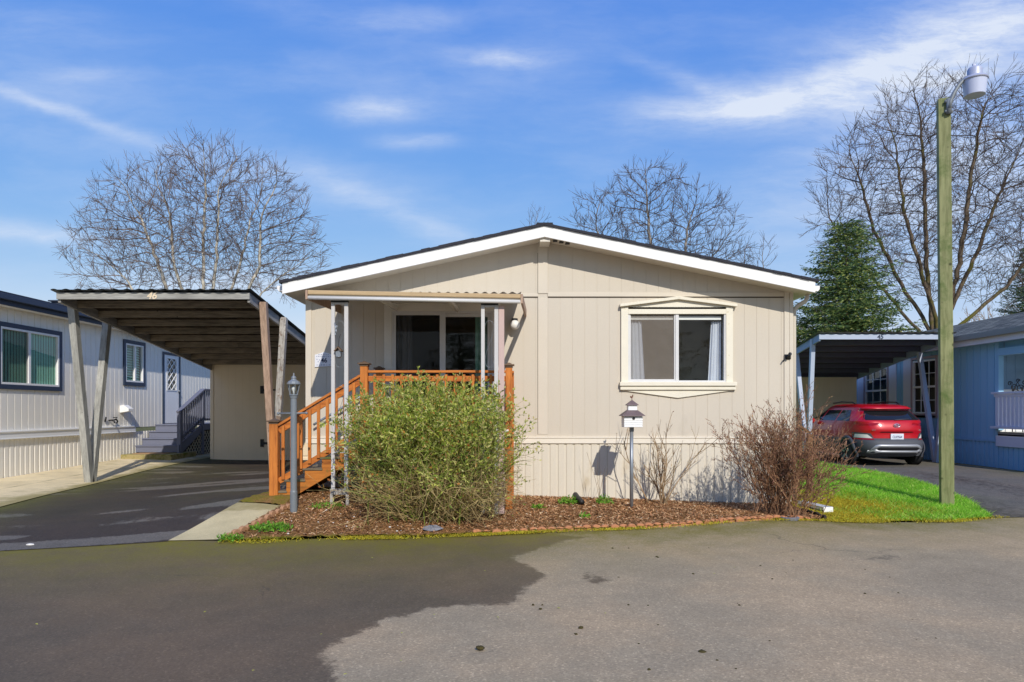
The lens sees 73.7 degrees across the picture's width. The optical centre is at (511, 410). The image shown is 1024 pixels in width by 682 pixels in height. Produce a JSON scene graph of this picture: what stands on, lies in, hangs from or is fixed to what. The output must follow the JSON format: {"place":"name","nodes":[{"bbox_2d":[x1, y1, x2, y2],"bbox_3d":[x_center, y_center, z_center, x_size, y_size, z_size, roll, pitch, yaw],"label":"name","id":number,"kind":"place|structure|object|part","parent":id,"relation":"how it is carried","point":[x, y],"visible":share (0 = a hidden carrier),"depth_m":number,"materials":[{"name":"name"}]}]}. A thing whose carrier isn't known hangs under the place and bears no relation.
{"place":"outdoors","nodes":[
{"label":"outdoors","id":0,"kind":"place"},
{"bbox_2d":[132,453,167,453],"bbox_3d":[-9.925,1.190,18.810,0.850,0.016,0.420,0,0,0],"label":"door mat","id":1,"kind":"object","parent":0,"point":[149,453],"depth_m":18.61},
{"bbox_2d":[0,458,306,550],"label":"driveway","id":2,"kind":"structure","parent":0,"point":[166,503],"depth_m":10.22,"materials":[{"name":"grey asphalt"}]},
{"bbox_2d":[0,426,997,540],"bbox_3d":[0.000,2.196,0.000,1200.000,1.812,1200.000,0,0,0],"label":"ground","id":3,"kind":"structure","parent":0,"point":[154,428],"depth_m":9.84,"materials":[{"name":"grey concrete"}]},
{"bbox_2d":[0,453,209,506],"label":"walkway","id":4,"kind":"structure","parent":3,"relation":"on","point":[15,489],"depth_m":14.50,"materials":[{"name":"concrete"}]},
{"bbox_2d":[0,291,209,477],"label":"lavender house","id":5,"kind":"structure","parent":3,"relation":"on","point":[149,384],"depth_m":16.32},
{"bbox_2d":[0,321,61,390],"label":"window","id":6,"kind":"structure","parent":5,"relation":"in","point":[30,331],"depth_m":15.00,"materials":[{"name":"glass"}]},
{"bbox_2d":[123,339,145,386],"bbox_3d":[-10.632,-1.310,19.150,0.135,1.260,1.100,0,0,0],"label":"window","id":7,"kind":"structure","parent":5,"relation":"in","point":[132,344],"depth_m":19.16,"materials":[{"name":"white paint"}]},
{"bbox_2d":[165,355,179,422],"bbox_3d":[-10.578,-0.650,21.240,0.125,2.100,0.920,0,0,0],"label":"door","id":8,"kind":"structure","parent":5,"relation":"in","point":[171,396],"depth_m":21.23,"materials":[{"name":"white paint"}]},
{"bbox_2d":[121,451,195,459],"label":"entry slab","id":9,"kind":"structure","parent":3,"relation":"on","point":[172,455],"depth_m":18.47,"materials":[{"name":"concrete"}]},
{"bbox_2d":[135,389,209,454],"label":"entry stairs","id":10,"kind":"structure","parent":3,"relation":"on","point":[166,437],"depth_m":19.87,"materials":[{"name":"grey wood"}]},
{"bbox_2d":[51,289,305,484],"bbox_3d":[-6.771,-0.367,16.710,3.912,3.828,7.780,0,0,0],"label":"weathered carport","id":11,"kind":"object","parent":3,"relation":"on","point":[208,329],"visible":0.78,"depth_m":14.19,"materials":[{"name":"wood"}]},
{"bbox_2d":[53,119,341,426],"bbox_3d":[-15.387,-6.330,33.983,13.682,15.609,7.092,0,0,0],"label":"bare tree","id":12,"kind":"object","parent":3,"relation":"on","point":[204,254],"visible":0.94,"depth_m":33.51,"materials":[{"name":"brown plant"}]},
{"bbox_2d":[231,529,240,539],"bbox_3d":[-3.390,1.539,8.374,0.050,0.160,0.113,2,0,26],"label":"edging scallop","id":13,"kind":"object","parent":3,"relation":"on","point":[233,531],"visible":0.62,"depth_m":8.35,"materials":[{"name":"ceramic"}]},
{"bbox_2d":[238,526,246,531],"bbox_3d":[-3.349,1.519,8.482,0.050,0.160,0.113,7,-1,23],"label":"edging scallop","id":14,"kind":"object","parent":3,"relation":"on","point":[241,528],"visible":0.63,"depth_m":8.46,"materials":[{"name":"ceramic"}]},
{"bbox_2d":[251,520,259,525],"bbox_3d":[-3.271,1.484,8.710,0.050,0.160,0.113,1,2,22],"label":"edging scallop","id":15,"kind":"object","parent":3,"relation":"on","point":[253,522],"visible":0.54,"depth_m":8.68,"materials":[{"name":"ceramic"}]},
{"bbox_2d":[210,365,307,459],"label":"tan shed","id":16,"kind":"structure","parent":3,"relation":"on","point":[238,428],"depth_m":19.50,"materials":[{"name":"metal"}]},
{"bbox_2d":[260,377,307,455],"bbox_3d":[-6.400,0.175,19.487,1.560,2.250,0.046,0,0,0],"label":"door","id":17,"kind":"structure","parent":16,"relation":"in","point":[301,400],"depth_m":19.48,"materials":[{"name":"beige metal"}]},
{"bbox_2d":[257,517,264,523],"bbox_3d":[-3.237,1.463,8.802,0.050,0.160,0.113,7,1,20],"label":"edging scallop","id":18,"kind":"object","parent":3,"relation":"on","point":[261,519],"visible":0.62,"depth_m":8.77,"materials":[{"name":"ceramic"}]},
{"bbox_2d":[264,514,271,519],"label":"edging scallop","id":19,"kind":"object","parent":3,"relation":"on","point":[267,516],"visible":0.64,"depth_m":8.89,"materials":[{"name":"brick"}]},
{"bbox_2d":[238,487,375,504],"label":"bare earth","id":20,"kind":"structure","parent":3,"relation":"on","point":[265,497],"depth_m":9.87,"materials":[{"name":"soil"}]},
{"bbox_2d":[266,361,513,509],"bbox_3d":[-1.766,0.393,10.599,3.602,2.215,1.382,0,0,0],"label":"cedar porch","id":21,"kind":"object","parent":3,"relation":"on","point":[320,474],"visible":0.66,"depth_m":9.95,"materials":[{"name":"orange wood"}]},
{"bbox_2d":[225,490,819,538],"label":"mulch","id":22,"kind":"object","parent":3,"relation":"on","point":[738,509],"visible":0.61,"depth_m":9.58,"materials":[{"name":"brown wood"}]},
{"bbox_2d":[248,521,292,531],"bbox_3d":[-3.012,1.449,8.509,0.559,0.155,0.368,0,0,0],"label":"leafy weed","id":23,"kind":"object","parent":22,"relation":"on","point":[282,525],"visible":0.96,"depth_m":8.48,"materials":[{"name":"green plant"}]},
{"bbox_2d":[277,373,307,512],"bbox_3d":[-2.960,0.487,9.200,0.420,1.985,0.180,0,0,0],"label":"lamp post","id":24,"kind":"object","parent":22,"relation":"on","point":[293,469],"visible":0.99,"depth_m":9.16,"materials":[{"name":"grey metal"}]},
{"bbox_2d":[308,501,344,509],"bbox_3d":[-2.547,1.309,9.393,0.502,0.138,0.339,0,0,0],"label":"leafy weed","id":25,"kind":"object","parent":22,"relation":"on","point":[326,504],"visible":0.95,"depth_m":9.37,"materials":[{"name":"green plant"}]},
{"bbox_2d":[305,290,526,513],"bbox_3d":[-1.305,-0.214,10.349,3.090,3.328,1.883,0,0,0],"label":"porch awning","id":26,"kind":"object","parent":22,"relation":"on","point":[323,298],"visible":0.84,"depth_m":9.53,"materials":[{"name":"white metal"}]},
{"bbox_2d":[334,334,342,357],"bbox_3d":[-2.420,-0.893,9.530,0.110,0.336,0.120,0,0,0],"label":"birdhouse","id":27,"kind":"object","parent":26,"relation":"hanging from","point":[338,353],"visible":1,"depth_m":9.50,"materials":[{"name":"grey wood"}]},
{"bbox_2d":[306,366,542,530],"bbox_3d":[-1.046,0.447,9.236,2.970,2.080,2.001,0,0,0],"label":"leafy bush","id":28,"kind":"object","parent":22,"relation":"on","point":[442,432],"visible":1,"depth_m":8.74,"materials":[{"name":"green plant"}]},
{"bbox_2d":[423,525,442,530],"bbox_3d":[-0.996,1.484,8.620,0.264,0.070,0.167,0,0,0],"label":"flat stone","id":29,"kind":"object","parent":22,"relation":"on","point":[432,527],"visible":0.99,"depth_m":8.57,"materials":[{"name":"grey stone"}]},
{"bbox_2d":[531,504,545,508],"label":"leafy weed","id":30,"kind":"object","parent":22,"relation":"on","point":[539,507],"visible":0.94,"depth_m":10.08,"materials":[{"name":"green plant"}]},
{"bbox_2d":[558,495,577,504],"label":"leafy weed","id":31,"kind":"object","parent":22,"relation":"on","point":[568,502],"visible":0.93,"depth_m":10.52,"materials":[{"name":"green plant"}]},
{"bbox_2d":[573,492,584,504],"bbox_3d":[1.028,1.370,10.597,0.099,0.156,0.385,0,0,-11],"label":"drain pipe","id":32,"kind":"object","parent":22,"relation":"on","point":[580,500],"visible":0.92,"depth_m":10.49,"materials":[{"name":"black plastic"}]},
{"bbox_2d":[578,511,590,518],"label":"leafy weed","id":33,"kind":"object","parent":22,"relation":"on","point":[583,515],"visible":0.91,"depth_m":9.49,"materials":[{"name":"green plant"}]},
{"bbox_2d":[587,454,609,500],"bbox_3d":[1.341,1.090,10.828,0.364,0.835,0.277,0,0,25],"label":"sparse seedling","id":34,"kind":"object","parent":22,"relation":"on","point":[598,480],"visible":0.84,"depth_m":10.79,"materials":[{"name":"plant"}]},
{"bbox_2d":[596,494,613,503],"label":"leafy weed","id":35,"kind":"object","parent":22,"relation":"on","point":[601,498],"visible":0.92,"depth_m":10.59,"materials":[{"name":"green plant"}]},
{"bbox_2d":[619,395,644,507],"bbox_3d":[1.800,0.682,10.250,0.344,1.836,0.344,0,0,0],"label":"birdhouse","id":36,"kind":"object","parent":22,"relation":"on","point":[631,416],"visible":0.98,"depth_m":10.18,"materials":[{"name":"white wood"}]},
{"bbox_2d":[616,411,727,504],"bbox_3d":[2.433,0.749,10.767,1.657,1.586,0.928,0,0,-19],"label":"bare shrub","id":37,"kind":"object","parent":22,"relation":"on","point":[660,476],"visible":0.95,"depth_m":10.75,"materials":[{"name":"brown plant"}]},
{"bbox_2d":[704,380,875,519],"bbox_3d":[3.889,0.553,9.812,2.049,2.021,1.939,0,0,-32],"label":"twiggy shrub","id":38,"kind":"object","parent":22,"relation":"on","point":[778,465],"visible":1,"depth_m":9.71,"materials":[{"name":"brown plant"}]},
{"bbox_2d":[780,515,799,520],"bbox_3d":[3.900,1.519,9.620,0.280,0.045,0.273,0,0,0],"label":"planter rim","id":39,"kind":"object","parent":22,"relation":"on","point":[796,518],"visible":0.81,"depth_m":9.51,"materials":[{"name":"grey concrete"}]},
{"bbox_2d":[524,207,549,225],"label":"bare tree","id":40,"kind":"object","parent":3,"relation":"on","point":[535,217],"visible":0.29,"depth_m":41.70,"materials":[{"name":"grey plant"}]},
{"bbox_2d":[277,222,819,503],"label":"tan house","id":41,"kind":"structure","parent":3,"relation":"on","point":[601,333],"depth_m":11.30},
{"bbox_2d":[315,352,330,366],"bbox_3d":[-3.095,-0.835,11.287,0.330,0.250,0.019,0,0,0],"label":"number plaque","id":42,"kind":"object","parent":41,"relation":"attached to","point":[322,359],"visible":0.89,"depth_m":11.28,"materials":[{"name":"white plastic"}]},
{"bbox_2d":[384,302,500,419],"bbox_3d":[-1.150,-0.662,11.390,1.920,2.225,0.320,0,0,0],"label":"sliding door","id":43,"kind":"structure","parent":41,"relation":"in","point":[397,328],"depth_m":11.29,"materials":[{"name":"white metal"}]},
{"bbox_2d":[619,296,736,397],"bbox_3d":[2.737,-1.036,11.324,1.925,1.671,0.237,0,0,0],"label":"window","id":44,"kind":"structure","parent":41,"relation":"in","point":[633,379],"depth_m":11.26,"materials":[{"name":"white metal"}]},
{"bbox_2d":[564,525,573,530],"bbox_3d":[0.740,1.577,8.891,0.120,0.146,0.055,-1,3,-11],"label":"edging scallop","id":45,"kind":"object","parent":3,"relation":"on","point":[569,527],"visible":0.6,"depth_m":8.86,"materials":[{"name":"ceramic"}]},
{"bbox_2d":[583,524,590,529],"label":"edging scallop","id":46,"kind":"object","parent":3,"relation":"on","point":[585,526],"visible":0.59,"depth_m":8.91,"materials":[{"name":"ceramic"}]},
{"bbox_2d":[591,524,600,529],"bbox_3d":[1.104,1.575,8.973,0.120,0.146,0.055,3,0,-9],"label":"edging scallop","id":47,"kind":"object","parent":3,"relation":"on","point":[597,526],"visible":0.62,"depth_m":8.95,"materials":[{"name":"ceramic"}]},
{"bbox_2d":[610,524,618,527],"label":"edging scallop","id":48,"kind":"object","parent":3,"relation":"on","point":[614,526],"visible":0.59,"depth_m":8.97,"materials":[{"name":"ceramic"}]},
{"bbox_2d":[644,522,652,527],"bbox_3d":[1.817,1.572,9.104,0.120,0.146,0.055,2,3,-14],"label":"edging scallop","id":49,"kind":"object","parent":3,"relation":"on","point":[646,524],"visible":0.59,"depth_m":9.08,"materials":[{"name":"ceramic"}]},
{"bbox_2d":[558,152,764,264],"bbox_3d":[8.186,-6.439,37.922,11.308,15.805,5.995,0,0,0],"label":"bare tree","id":50,"kind":"object","parent":3,"relation":"on","point":[671,220],"visible":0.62,"depth_m":37.53,"materials":[{"name":"grey plant"}]},
{"bbox_2d":[718,517,726,522],"bbox_3d":[2.882,1.545,9.356,0.120,0.146,0.055,-2,6,-19],"label":"edging scallop","id":51,"kind":"object","parent":3,"relation":"on","point":[721,519],"visible":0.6,"depth_m":9.32,"materials":[{"name":"ceramic"}]},
{"bbox_2d":[735,517,743,521],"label":"edging scallop","id":52,"kind":"object","parent":3,"relation":"on","point":[738,518],"visible":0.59,"depth_m":9.39,"materials":[{"name":"ceramic"}]},
{"bbox_2d":[731,232,776,268],"bbox_3d":[14.075,-4.542,40.067,3.305,11.994,2.138,0,0,0],"label":"bare tree","id":53,"kind":"object","parent":3,"relation":"on","point":[755,252],"visible":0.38,"depth_m":39.91,"materials":[{"name":"grey plant"}]},
{"bbox_2d":[765,515,772,519],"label":"edging scallop","id":54,"kind":"object","parent":3,"relation":"on","point":[769,517],"visible":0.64,"depth_m":9.53,"materials":[{"name":"brick"}]},
{"bbox_2d":[796,424,812,486],"bbox_3d":[5.155,0.782,12.600,0.750,1.636,0.100,0,0,0],"label":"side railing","id":55,"kind":"object","parent":3,"relation":"on","point":[809,436],"visible":0.12,"depth_m":12.55,"materials":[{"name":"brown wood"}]},
{"bbox_2d":[796,319,813,344],"bbox_3d":[12.606,-1.191,29.936,3.234,5.582,3.493,0,0,0],"label":"conifer tree","id":56,"kind":"object","parent":3,"relation":"on","point":[804,324],"visible":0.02,"depth_m":29.66,"materials":[{"name":"green plant"}]},
{"bbox_2d":[791,377,856,451],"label":"tan shed","id":57,"kind":"structure","parent":3,"relation":"on","point":[838,389],"depth_m":22.90,"materials":[{"name":"metal"}]},
{"bbox_2d":[791,387,805,447],"bbox_3d":[9.100,0.310,22.893,1.500,2.180,0.010,0,0,0],"label":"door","id":58,"kind":"structure","parent":57,"relation":"in","point":[797,404],"depth_m":22.89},
{"bbox_2d":[793,216,928,344],"bbox_3d":[14.601,-3.336,29.556,7.355,9.872,7.359,0,0,0],"label":"conifer tree","id":59,"kind":"object","parent":3,"relation":"on","point":[846,314],"visible":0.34,"depth_m":28.79,"materials":[{"name":"green plant"}]},
{"bbox_2d":[796,331,956,461],"bbox_3d":[9.885,-0.290,21.085,3.650,3.565,6.230,0,0,0],"label":"blue grey carport","id":60,"kind":"object","parent":3,"relation":"on","point":[858,355],"visible":0.68,"depth_m":19.27,"materials":[{"name":"metal"}]},
{"bbox_2d":[797,52,1023,330],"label":"bare tree","id":61,"kind":"object","parent":3,"relation":"on","point":[926,284],"visible":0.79,"depth_m":37.45,"materials":[{"name":"brown plant"}]},
{"bbox_2d":[857,312,1023,470],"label":"blue house","id":62,"kind":"structure","parent":3,"relation":"on","point":[988,355],"depth_m":17.97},
{"bbox_2d":[858,363,896,404],"bbox_3d":[12.290,-0.640,22.850,0.280,1.720,2.400,0,0,0],"label":"window","id":63,"kind":"structure","parent":62,"relation":"in","point":[891,371],"depth_m":22.10,"materials":[{"name":"white paint"}]},
{"bbox_2d":[903,355,938,417],"bbox_3d":[12.290,-0.680,20.175,0.280,1.800,2.150,0,0,0],"label":"window","id":64,"kind":"structure","parent":62,"relation":"in","point":[909,374],"depth_m":20.71,"materials":[{"name":"white paint"}]},
{"bbox_2d":[1008,379,1023,431],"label":"scroll stand","id":65,"kind":"object","parent":62,"relation":"on","point":[1014,389],"visible":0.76,"depth_m":16.94,"materials":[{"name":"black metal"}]},
{"bbox_2d":[961,304,992,322],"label":"hazy tree","id":66,"kind":"object","parent":3,"relation":"on","point":[981,316],"visible":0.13,"depth_m":52.09,"materials":[{"name":"grey plant"}]},
{"bbox_2d":[992,248,1023,315],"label":"conifer tree","id":67,"kind":"object","parent":3,"relation":"on","point":[1020,306],"visible":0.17,"depth_m":44.20,"materials":[{"name":"green plant"}]},
{"bbox_2d":[0,517,1023,681],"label":"road","id":68,"kind":"structure","parent":0,"point":[330,610],"depth_m":5.62,"materials":[{"name":"grey asphalt"}]},
{"bbox_2d":[170,502,279,539],"bbox_3d":[-3.564,1.435,8.881,0.912,0.258,1.518,0,0,9],"label":"concrete pad","id":69,"kind":"object","parent":68,"relation":"on","point":[237,515],"visible":0.84,"depth_m":8.90,"materials":[{"name":"beige concrete"}]},
{"bbox_2d":[215,533,243,542],"bbox_3d":[-3.383,1.518,8.178,0.304,0.139,0.260,0,0,-44],"label":"leafy weed","id":70,"kind":"object","parent":68,"relation":"on","point":[222,537],"visible":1,"depth_m":8.16,"materials":[{"name":"green plant"}]},
{"bbox_2d":[476,645,484,649],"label":"moss clump","id":71,"kind":"object","parent":68,"relation":"on","point":[480,647],"visible":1,"depth_m":4.56,"materials":[{"name":"green plant"}]},
{"bbox_2d":[219,515,1006,542],"bbox_3d":[1.897,1.536,9.091,10.995,0.086,0.600,0,0,-10],"label":"edge moss","id":72,"kind":"object","parent":68,"relation":"on","point":[390,536],"visible":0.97,"depth_m":8.68,"materials":[{"name":"green plant"}]},
{"bbox_2d":[0,0,1023,336],"label":"sky","id":73,"kind":"structure","parent":0,"point":[409,125],"materials":[{"name":"blue"}]},
{"bbox_2d":[791,459,993,520],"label":"lawn","id":74,"kind":"structure","parent":0,"point":[845,504],"depth_m":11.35,"materials":[{"name":"plant"}]},
{"bbox_2d":[797,500,832,511],"bbox_3d":[4.807,1.526,10.871,0.156,0.086,0.768,0,0,-8],"label":"splash block","id":75,"kind":"object","parent":74,"relation":"on","point":[822,507],"depth_m":10.67,"materials":[{"name":"white concrete"}]},
{"bbox_2d":[936,63,988,504],"bbox_3d":[7.204,-1.854,10.899,0.703,7.308,0.379,0,0,14],"label":"yard light","id":76,"kind":"object","parent":74,"relation":"on","point":[973,82],"visible":0.96,"depth_m":10.96,"materials":[{"name":"wood"}]},
{"bbox_2d":[798,452,1023,517],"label":"driveway","id":77,"kind":"structure","parent":0,"point":[997,491],"depth_m":14.32,"materials":[{"name":"grey asphalt"}]},
{"bbox_2d":[797,401,924,464],"bbox_3d":[9.480,0.590,18.791,2.180,1.651,4.178,0,0,0],"label":"parked car","id":78,"kind":"object","parent":77,"relation":"on","point":[877,429],"visible":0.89,"depth_m":17.09,"materials":[{"name":"red metal"}]},
{"bbox_3d":[8.787,0.135,19.345,0.327,0.280,0.650,0,0,0],"label":"side window","id":79,"kind":"part","parent":78,"relation":"part of","materials":[{"name":"black glass"}]},
{"bbox_3d":[8.713,0.135,18.620,0.180,0.280,0.800,0,0,0],"label":"side window","id":80,"kind":"part","parent":78,"relation":"part of","materials":[{"name":"black glass"}]},
{"bbox_3d":[8.711,0.135,17.820,0.177,0.280,0.700,0,0,0],"label":"side window","id":81,"kind":"part","parent":78,"relation":"part of","materials":[{"name":"black glass"}]},
{"bbox_3d":[9.480,0.134,17.110,1.520,0.247,0.462,0,0,0],"label":"rear window","id":82,"kind":"part","parent":78,"relation":"part of","materials":[{"name":"black glass"}]}
]}

